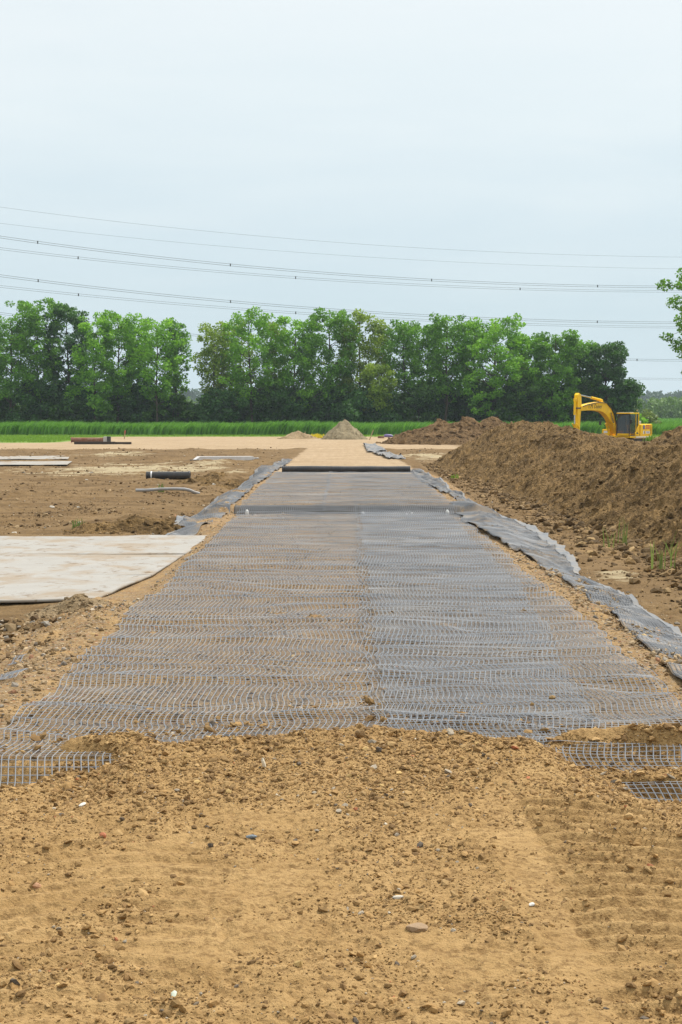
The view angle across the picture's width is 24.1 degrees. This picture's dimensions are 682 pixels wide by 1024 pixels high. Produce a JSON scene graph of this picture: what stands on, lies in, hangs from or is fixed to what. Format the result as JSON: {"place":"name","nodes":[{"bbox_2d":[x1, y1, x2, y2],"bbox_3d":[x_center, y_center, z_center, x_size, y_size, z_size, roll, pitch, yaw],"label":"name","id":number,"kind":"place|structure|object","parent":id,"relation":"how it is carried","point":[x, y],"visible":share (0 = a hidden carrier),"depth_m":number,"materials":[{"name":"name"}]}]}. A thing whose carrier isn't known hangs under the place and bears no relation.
{"place":"outdoors","nodes":[
{"label":"outdoors","id":0,"kind":"place"},
{"bbox_2d":[3,207,644,256],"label":"power line","id":1,"kind":"object","parent":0,"point":[324,241],"visible":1,"depth_m":379.99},
{"bbox_2d":[3,236,652,287],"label":"power line","id":2,"kind":"object","parent":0,"point":[329,272],"visible":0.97,"depth_m":391.72,"materials":[{"name":"metal"}]},
{"bbox_2d":[0,434,660,442],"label":"meadow grass","id":3,"kind":"structure","parent":0,"point":[36,438],"depth_m":240.41,"materials":[{"name":"green plant"}]},
{"bbox_2d":[2,223,662,268],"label":"power line","id":4,"kind":"object","parent":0,"point":[342,255],"visible":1,"depth_m":387.96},
{"bbox_2d":[5,275,671,323],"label":"power line","id":5,"kind":"object","parent":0,"point":[326,308],"visible":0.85,"depth_m":388.06,"materials":[{"name":"metal"}]},
{"bbox_2d":[0,285,678,327],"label":"power line","id":6,"kind":"object","parent":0,"point":[295,311],"visible":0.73,"depth_m":393.59,"materials":[{"name":"metal"}]},
{"bbox_2d":[0,435,681,1023],"bbox_3d":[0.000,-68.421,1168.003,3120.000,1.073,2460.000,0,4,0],"label":"ground","id":7,"kind":"structure","parent":0,"point":[586,945],"depth_m":12.63,"materials":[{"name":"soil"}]},
{"bbox_2d":[0,392,18,421],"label":"bush","id":8,"kind":"object","parent":7,"relation":"on","point":[4,404],"visible":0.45,"depth_m":289.21,"materials":[{"name":"green plant"}]},
{"bbox_2d":[0,316,39,418],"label":"tree","id":9,"kind":"object","parent":7,"relation":"on","point":[9,387],"visible":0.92,"depth_m":285.72,"materials":[{"name":"green plant"}]},
{"bbox_2d":[5,378,46,422],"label":"bush","id":10,"kind":"object","parent":7,"relation":"on","point":[16,415],"visible":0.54,"depth_m":286.21,"materials":[{"name":"green plant"}]},
{"bbox_2d":[0,455,68,459],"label":"track mat","id":11,"kind":"object","parent":7,"relation":"on","point":[32,457],"visible":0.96,"depth_m":129.91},
{"bbox_2d":[0,461,71,464],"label":"track mat","id":12,"kind":"object","parent":7,"relation":"on","point":[35,463],"visible":1,"depth_m":118.16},
{"bbox_2d":[4,297,68,417],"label":"tree","id":13,"kind":"object","parent":7,"relation":"on","point":[32,316],"visible":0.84,"depth_m":286.30,"materials":[{"name":"green plant"}]},
{"bbox_2d":[14,384,64,422],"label":"bush","id":14,"kind":"object","parent":7,"relation":"on","point":[52,393],"visible":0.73,"depth_m":285.88,"materials":[{"name":"green plant"}]},
{"bbox_2d":[9,593,108,618],"bbox_3d":[-4.990,1.819,30.428,2.541,0.537,2.084,0,4,0],"label":"soil heap","id":15,"kind":"object","parent":7,"relation":"on","point":[73,603],"visible":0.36,"depth_m":30.16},
{"bbox_2d":[37,302,104,399],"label":"tree","id":16,"kind":"object","parent":7,"relation":"on","point":[74,322],"visible":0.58,"depth_m":288.23,"materials":[{"name":"green plant"}]},
{"bbox_2d":[42,394,99,423],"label":"bush","id":17,"kind":"object","parent":7,"relation":"on","point":[57,413],"visible":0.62,"depth_m":284.72,"materials":[{"name":"green plant"}]},
{"bbox_2d":[0,574,150,602],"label":"track mat","id":18,"kind":"object","parent":7,"relation":"on","point":[37,588],"visible":0.98,"depth_m":33.94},
{"bbox_2d":[56,386,107,420],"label":"bush","id":19,"kind":"object","parent":7,"relation":"on","point":[83,397],"visible":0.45,"depth_m":284.66,"materials":[{"name":"green plant"}]},
{"bbox_2d":[71,436,110,442],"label":"rusty pipe","id":20,"kind":"object","parent":7,"relation":"on","point":[91,439],"visible":0.88,"depth_m":185.58,"materials":[{"name":"metal"}]},
{"bbox_2d":[0,554,183,576],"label":"track mat","id":21,"kind":"object","parent":7,"relation":"on","point":[87,564],"visible":0.96,"depth_m":38.96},
{"bbox_2d":[64,316,126,421],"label":"tree","id":22,"kind":"object","parent":7,"relation":"on","point":[102,390],"visible":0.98,"depth_m":283.66,"materials":[{"name":"green plant"}]},
{"bbox_2d":[77,393,122,422],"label":"bush","id":23,"kind":"object","parent":7,"relation":"on","point":[112,413],"visible":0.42,"depth_m":285.49,"materials":[{"name":"green plant"}]},
{"bbox_2d":[74,442,131,443],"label":"timber baulk","id":24,"kind":"object","parent":7,"relation":"on","point":[102,442],"visible":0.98,"depth_m":181.17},
{"bbox_2d":[0,535,206,554],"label":"track mat","id":25,"kind":"object","parent":7,"relation":"on","point":[144,544],"visible":0.98,"depth_m":44.52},
{"bbox_2d":[77,309,146,422],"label":"tree","id":26,"kind":"object","parent":7,"relation":"on","point":[119,381],"visible":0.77,"depth_m":287.06,"materials":[{"name":"green plant"}]},
{"bbox_2d":[101,395,137,423],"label":"bush","id":27,"kind":"object","parent":7,"relation":"on","point":[112,398],"visible":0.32,"depth_m":289.56,"materials":[{"name":"green plant"}]},
{"bbox_2d":[63,514,184,534],"bbox_3d":[-6.604,0.564,51.365,6.762,1.022,4.524,0,4,0],"label":"soil heap","id":28,"kind":"object","parent":7,"relation":"on","point":[140,524],"visible":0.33,"depth_m":50.67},
{"bbox_2d":[111,383,149,423],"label":"bush","id":29,"kind":"object","parent":7,"relation":"on","point":[132,385],"visible":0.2,"depth_m":290.23,"materials":[{"name":"green plant"}]},
{"bbox_2d":[119,381,157,423],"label":"bush","id":30,"kind":"object","parent":7,"relation":"on","point":[137,417],"visible":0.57,"depth_m":288.13,"materials":[{"name":"green plant"}]},
{"bbox_2d":[113,317,165,401],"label":"tree","id":31,"kind":"object","parent":7,"relation":"on","point":[126,364],"visible":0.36,"depth_m":291.78,"materials":[{"name":"green plant"}]},
{"bbox_2d":[127,318,185,422],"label":"tree","id":32,"kind":"object","parent":7,"relation":"on","point":[164,386],"visible":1,"depth_m":284.96,"materials":[{"name":"green plant"}]},
{"bbox_2d":[135,487,199,493],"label":"bent pipe","id":33,"kind":"object","parent":7,"relation":"on","point":[167,489],"visible":0.98,"depth_m":76.01,"materials":[{"name":"grey plastic"}]},
{"bbox_2d":[141,394,195,423],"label":"bush","id":34,"kind":"object","parent":7,"relation":"on","point":[179,403],"visible":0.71,"depth_m":287.46,"materials":[{"name":"green plant"}]},
{"bbox_2d":[146,471,190,478],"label":"drain pipe","id":35,"kind":"object","parent":7,"relation":"on","point":[170,475],"visible":0.84,"depth_m":91.29,"materials":[{"name":"black plastic"}]},
{"bbox_2d":[158,317,193,419],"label":"tree","id":36,"kind":"object","parent":7,"relation":"on","point":[176,382],"visible":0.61,"depth_m":289.49,"materials":[{"name":"green plant"}]},
{"bbox_2d":[165,404,203,422],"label":"bush","id":37,"kind":"object","parent":7,"relation":"on","point":[192,409],"visible":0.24,"depth_m":288.75,"materials":[{"name":"green plant"}]},
{"bbox_2d":[0,504,383,785],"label":"geogrid sheet","id":38,"kind":"object","parent":7,"relation":"on","point":[285,545],"visible":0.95,"depth_m":24.14,"materials":[{"name":"plastic"}]},
{"bbox_2d":[0,685,681,757],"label":"spilled crumbs","id":39,"kind":"object","parent":38,"relation":"on","point":[208,728],"visible":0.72,"depth_m":17.79,"materials":[{"name":"sand"},{"name":"soil"}]},
{"bbox_2d":[234,505,460,513],"bbox_3d":[0.225,-0.092,56.327,7.950,0.246,1.116,0,4,0],"label":"fabric strip","id":40,"kind":"object","parent":38,"relation":"on","point":[238,507],"visible":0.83,"depth_m":56.19,"materials":[{"name":"fabric"}]},
{"bbox_2d":[174,471,244,489],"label":"soil heap","id":41,"kind":"object","parent":7,"relation":"on","point":[214,477],"visible":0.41,"depth_m":84.58,"materials":[{"name":"soil"}]},
{"bbox_2d":[166,485,253,534],"bbox_3d":[-4.619,-0.235,59.997,1.628,0.637,24.205,0,4,0],"label":"geogrid flap","id":42,"kind":"object","parent":7,"relation":"on","point":[192,527],"visible":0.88,"depth_m":54.09,"materials":[{"name":"fabric"}]},
{"bbox_2d":[191,322,234,396],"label":"tree","id":43,"kind":"object","parent":7,"relation":"on","point":[211,351],"visible":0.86,"depth_m":287.17,"materials":[{"name":"green plant"}]},
{"bbox_2d":[196,387,248,423],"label":"bush","id":44,"kind":"object","parent":7,"relation":"on","point":[223,401],"visible":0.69,"depth_m":282.83,"materials":[{"name":"green plant"}]},
{"bbox_2d":[190,456,258,460],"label":"concrete beam","id":45,"kind":"structure","parent":7,"relation":"on","point":[226,457],"depth_m":123.93,"materials":[{"name":"concrete"}]},
{"bbox_2d":[210,321,257,421],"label":"tree","id":46,"kind":"object","parent":7,"relation":"on","point":[243,363],"visible":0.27,"depth_m":292.73,"materials":[{"name":"green plant"}]},
{"bbox_2d":[236,380,258,423],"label":"bush","id":47,"kind":"object","parent":7,"relation":"on","point":[243,411],"visible":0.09,"depth_m":292.61,"materials":[{"name":"green plant"}]},
{"bbox_2d":[217,306,285,422],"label":"tree","id":48,"kind":"object","parent":7,"relation":"on","point":[236,348],"visible":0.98,"depth_m":285.77,"materials":[{"name":"green plant"}]},
{"bbox_2d":[238,459,291,487],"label":"geogrid flap","id":49,"kind":"object","parent":7,"relation":"on","point":[259,474],"visible":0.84,"depth_m":87.65,"materials":[{"name":"fabric"}]},
{"bbox_2d":[245,384,301,423],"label":"bush","id":50,"kind":"object","parent":7,"relation":"on","point":[262,403],"visible":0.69,"depth_m":286.08,"materials":[{"name":"green plant"}]},
{"bbox_2d":[261,321,292,386],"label":"tree","id":51,"kind":"object","parent":7,"relation":"on","point":[273,351],"visible":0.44,"depth_m":289.65,"materials":[{"name":"green plant"}]},
{"bbox_2d":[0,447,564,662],"bbox_3d":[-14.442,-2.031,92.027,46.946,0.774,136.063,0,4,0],"label":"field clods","id":52,"kind":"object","parent":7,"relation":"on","point":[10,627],"visible":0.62,"depth_m":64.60,"materials":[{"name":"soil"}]},
{"bbox_2d":[260,389,309,422],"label":"bush","id":53,"kind":"object","parent":7,"relation":"on","point":[293,410],"visible":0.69,"depth_m":285.35,"materials":[{"name":"green plant"}]},
{"bbox_2d":[241,471,330,510],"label":"geogrid sheet","id":54,"kind":"object","parent":7,"relation":"on","point":[318,495],"visible":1,"depth_m":65.51,"materials":[{"name":"plastic"}]},
{"bbox_2d":[263,315,321,412],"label":"tree","id":55,"kind":"object","parent":7,"relation":"on","point":[285,377],"visible":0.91,"depth_m":286.55,"materials":[{"name":"green plant"}]},
{"bbox_2d":[277,431,318,438],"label":"soil heap","id":56,"kind":"object","parent":7,"relation":"on","point":[297,435],"visible":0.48,"depth_m":219.44,"materials":[{"name":"sand"}]},
{"bbox_2d":[282,466,331,472],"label":"geogrid roll","id":57,"kind":"object","parent":7,"relation":"on","point":[312,469],"visible":0.91,"depth_m":87.16,"materials":[{"name":"black plastic"}]},
{"bbox_2d":[307,386,340,422],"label":"bush","id":58,"kind":"object","parent":7,"relation":"on","point":[325,403],"visible":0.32,"depth_m":287.87,"materials":[{"name":"green plant"}]},
{"bbox_2d":[291,306,364,416],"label":"tree","id":59,"kind":"object","parent":7,"relation":"on","point":[331,380],"visible":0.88,"depth_m":286.65,"materials":[{"name":"green plant"}]},
{"bbox_2d":[310,390,361,422],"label":"bush","id":60,"kind":"object","parent":7,"relation":"on","point":[335,409],"visible":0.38,"depth_m":286.68,"materials":[{"name":"green plant"}]},
{"bbox_2d":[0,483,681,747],"bbox_3d":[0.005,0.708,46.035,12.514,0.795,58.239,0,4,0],"label":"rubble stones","id":61,"kind":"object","parent":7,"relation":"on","point":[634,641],"visible":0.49,"depth_m":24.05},
{"bbox_2d":[0,419,681,434],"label":"reed bed","id":62,"kind":"object","parent":7,"relation":"on","point":[152,428],"visible":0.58,"depth_m":255.82,"materials":[{"name":"green plant"}]},
{"bbox_2d":[321,419,367,439],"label":"soil heap","id":63,"kind":"object","parent":7,"relation":"on","point":[344,429],"visible":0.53,"depth_m":213.76,"materials":[{"name":"sand"}]},
{"bbox_2d":[13,388,681,410],"bbox_3d":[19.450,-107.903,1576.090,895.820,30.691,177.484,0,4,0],"label":"distant wood","id":64,"kind":"object","parent":7,"relation":"on","point":[192,395],"depth_m":1519.85,"materials":[{"name":"plant"}]},
{"bbox_2d":[18,396,681,418],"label":"poplar belt","id":65,"kind":"object","parent":7,"relation":"on","point":[669,407],"visible":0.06,"depth_m":645.62,"materials":[{"name":"plant"}]},
{"bbox_2d":[322,308,389,396],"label":"tree","id":66,"kind":"object","parent":7,"relation":"on","point":[369,348],"visible":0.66,"depth_m":288.38,"materials":[{"name":"green plant"}]},
{"bbox_2d":[336,386,383,423],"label":"bush","id":67,"kind":"object","parent":7,"relation":"on","point":[351,407],"visible":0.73,"depth_m":281.57,"materials":[{"name":"green plant"}]},
{"bbox_2d":[363,443,386,451],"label":"geogrid flap","id":68,"kind":"object","parent":7,"relation":"on","point":[372,447],"visible":0.98,"depth_m":150.18,"materials":[{"name":"fabric"}]},
{"bbox_2d":[355,363,398,413],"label":"tree","id":69,"kind":"object","parent":7,"relation":"on","point":[381,390],"visible":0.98,"depth_m":282.65,"materials":[{"name":"green plant"}]},
{"bbox_2d":[359,396,406,423],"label":"bush","id":70,"kind":"object","parent":7,"relation":"on","point":[395,414],"visible":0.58,"depth_m":284.09,"materials":[{"name":"green plant"}]},
{"bbox_2d":[373,324,396,381],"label":"tree","id":71,"kind":"object","parent":7,"relation":"on","point":[385,331],"visible":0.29,"depth_m":292.25,"materials":[{"name":"green plant"}]},
{"bbox_2d":[322,471,451,510],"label":"geogrid sheet","id":72,"kind":"object","parent":7,"relation":"on","point":[374,484],"visible":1,"depth_m":65.23,"materials":[{"name":"plastic"}]},
{"bbox_2d":[332,466,409,472],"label":"geogrid roll","id":73,"kind":"object","parent":72,"relation":"on","point":[371,469],"visible":0.92,"depth_m":87.07,"materials":[{"name":"black plastic"}]},
{"bbox_2d":[371,451,405,458],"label":"geogrid flap","id":74,"kind":"object","parent":7,"relation":"on","point":[389,454],"visible":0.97,"depth_m":124.48,"materials":[{"name":"fabric"}]},
{"bbox_2d":[373,319,426,405],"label":"tree","id":75,"kind":"object","parent":7,"relation":"on","point":[398,340],"visible":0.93,"depth_m":287.83,"materials":[{"name":"green plant"}]},
{"bbox_2d":[406,923,427,931],"bbox_3d":[0.486,2.657,10.231,0.175,0.054,0.089,10,10,-38],"label":"brown stone","id":76,"kind":"object","parent":7,"relation":"on","point":[417,927],"visible":1,"depth_m":10.20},
{"bbox_2d":[397,382,444,422],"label":"bush","id":77,"kind":"object","parent":7,"relation":"on","point":[415,400],"visible":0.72,"depth_m":286.58,"materials":[{"name":"green plant"}]},
{"bbox_2d":[407,323,449,407],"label":"tree","id":78,"kind":"object","parent":7,"relation":"on","point":[426,378],"visible":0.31,"depth_m":291.58,"materials":[{"name":"green plant"}]},
{"bbox_2d":[413,380,457,422],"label":"bush","id":79,"kind":"object","parent":7,"relation":"on","point":[441,401],"visible":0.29,"depth_m":290.20,"materials":[{"name":"green plant"}]},
{"bbox_2d":[376,416,506,444],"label":"soil heap","id":80,"kind":"object","parent":7,"relation":"on","point":[460,432],"visible":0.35,"depth_m":182.09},
{"bbox_2d":[410,468,475,502],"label":"geogrid flap","id":81,"kind":"object","parent":7,"relation":"on","point":[440,484],"visible":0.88,"depth_m":72.23,"materials":[{"name":"fabric"}]},
{"bbox_2d":[420,311,475,420],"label":"tree","id":82,"kind":"object","parent":7,"relation":"on","point":[443,387],"visible":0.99,"depth_m":286.75,"materials":[{"name":"green plant"}]},
{"bbox_2d":[439,399,469,422],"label":"bush","id":83,"kind":"object","parent":7,"relation":"on","point":[457,403],"visible":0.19,"depth_m":293.27,"materials":[{"name":"green plant"}]},
{"bbox_2d":[444,318,492,415],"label":"tree","id":84,"kind":"object","parent":7,"relation":"on","point":[451,365],"visible":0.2,"depth_m":291.08,"materials":[{"name":"green plant"}]},
{"bbox_2d":[441,382,503,421],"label":"bush","id":85,"kind":"object","parent":7,"relation":"on","point":[465,409],"visible":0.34,"depth_m":288.86,"materials":[{"name":"green plant"}]},
{"bbox_2d":[360,506,603,742],"bbox_3d":[2.098,1.126,36.476,3.267,0.244,39.486,0,4,0],"label":"geogrid sheet","id":86,"kind":"object","parent":7,"relation":"on","point":[466,539],"visible":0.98,"depth_m":25.40,"materials":[{"name":"plastic"}]},
{"bbox_2d":[447,313,539,416],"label":"tree","id":87,"kind":"object","parent":7,"relation":"on","point":[477,343],"visible":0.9,"depth_m":284.41,"materials":[{"name":"green plant"}]},
{"bbox_2d":[482,379,534,421],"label":"bush","id":88,"kind":"object","parent":7,"relation":"on","point":[501,403],"visible":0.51,"depth_m":284.73,"materials":[{"name":"green plant"}]},
{"bbox_2d":[451,501,580,574],"bbox_3d":[5.114,0.523,47.620,2.419,0.638,21.805,0,4,0],"label":"geogrid flap","id":89,"kind":"object","parent":7,"relation":"on","point":[537,545],"visible":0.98,"depth_m":45.97,"materials":[{"name":"fabric"}]},
{"bbox_2d":[355,504,681,801],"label":"geogrid sheet","id":90,"kind":"object","parent":7,"relation":"on","point":[575,632],"visible":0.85,"depth_m":23.18,"materials":[{"name":"plastic"}]},
{"bbox_2d":[501,378,552,422],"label":"bush","id":91,"kind":"object","parent":7,"relation":"on","point":[530,393],"visible":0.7,"depth_m":283.86,"materials":[{"name":"green plant"}]},
{"bbox_2d":[503,332,550,402],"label":"tree","id":92,"kind":"object","parent":7,"relation":"on","point":[532,343],"visible":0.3,"depth_m":287.00,"materials":[{"name":"green plant"}]},
{"bbox_2d":[520,382,564,421],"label":"bush","id":93,"kind":"object","parent":7,"relation":"on","point":[541,409],"visible":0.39,"depth_m":286.10,"materials":[{"name":"green plant"}]},
{"bbox_2d":[421,462,681,612],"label":"bank clods","id":94,"kind":"object","parent":7,"relation":"on","point":[594,536],"visible":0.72,"depth_m":48.38,"materials":[{"name":"earth"}]},
{"bbox_2d":[432,420,681,560],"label":"soil heap","id":95,"kind":"object","parent":7,"relation":"on","point":[593,479],"visible":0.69,"depth_m":67.14,"materials":[{"name":"soil"}]},
{"bbox_2d":[526,329,587,423],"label":"tree","id":96,"kind":"object","parent":7,"relation":"on","point":[553,362],"visible":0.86,"depth_m":285.06,"materials":[{"name":"green plant"}]},
{"bbox_2d":[554,387,587,422],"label":"bush","id":97,"kind":"object","parent":7,"relation":"on","point":[570,412],"visible":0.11,"depth_m":287.35,"materials":[{"name":"green plant"}]},
{"bbox_2d":[557,339,613,421],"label":"tree","id":98,"kind":"object","parent":7,"relation":"on","point":[583,349],"visible":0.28,"depth_m":288.30,"materials":[{"name":"green plant"}]},
{"bbox_2d":[568,378,604,422],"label":"bush","id":99,"kind":"object","parent":7,"relation":"on","point":[587,386],"visible":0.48,"depth_m":286.32,"materials":[{"name":"green plant"}]},
{"bbox_2d":[537,562,681,678],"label":"geogrid flap","id":100,"kind":"object","parent":7,"relation":"on","point":[635,613],"visible":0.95,"depth_m":28.14,"materials":[{"name":"fabric"}]},
{"bbox_2d":[575,341,644,422],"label":"tree","id":101,"kind":"object","parent":7,"relation":"on","point":[605,369],"visible":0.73,"depth_m":286.04,"materials":[{"name":"green plant"}]},
{"bbox_2d":[572,393,651,441],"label":"excavator","id":102,"kind":"object","parent":7,"relation":"on","point":[628,425],"visible":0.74,"depth_m":147.36,"materials":[{"name":"metal"}]},
{"bbox_2d":[607,377,645,418],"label":"tree","id":103,"kind":"object","parent":7,"relation":"on","point":[634,386],"visible":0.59,"depth_m":284.60,"materials":[{"name":"green plant"}]},
{"bbox_2d":[639,409,661,423],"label":"bush","id":104,"kind":"object","parent":7,"relation":"on","point":[648,414],"visible":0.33,"depth_m":268.93,"materials":[{"name":"green plant"}]},
{"bbox_2d":[643,426,681,445],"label":"soil heap","id":105,"kind":"object","parent":7,"relation":"on","point":[672,437],"visible":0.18,"depth_m":121.67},
{"bbox_2d":[650,538,678,568],"bbox_3d":[7.698,0.996,38.112,0.807,0.721,0.309,-1,4,-9],"label":"weed","id":106,"kind":"object","parent":7,"relation":"on","point":[660,561],"visible":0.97,"depth_m":38.10,"materials":[{"name":"green plant"}]},
{"bbox_2d":[655,267,681,372],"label":"tree","id":107,"kind":"object","parent":7,"relation":"on","point":[669,303],"visible":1,"depth_m":176.42,"materials":[{"name":"green plant"}]},
{"bbox_2d":[0,248,681,291],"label":"power line","id":108,"kind":"object","parent":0,"point":[336,279],"visible":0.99,"depth_m":401.47,"materials":[{"name":"metal"}]},
{"bbox_2d":[0,0,681,394],"label":"sky","id":109,"kind":"structure","parent":0,"point":[549,129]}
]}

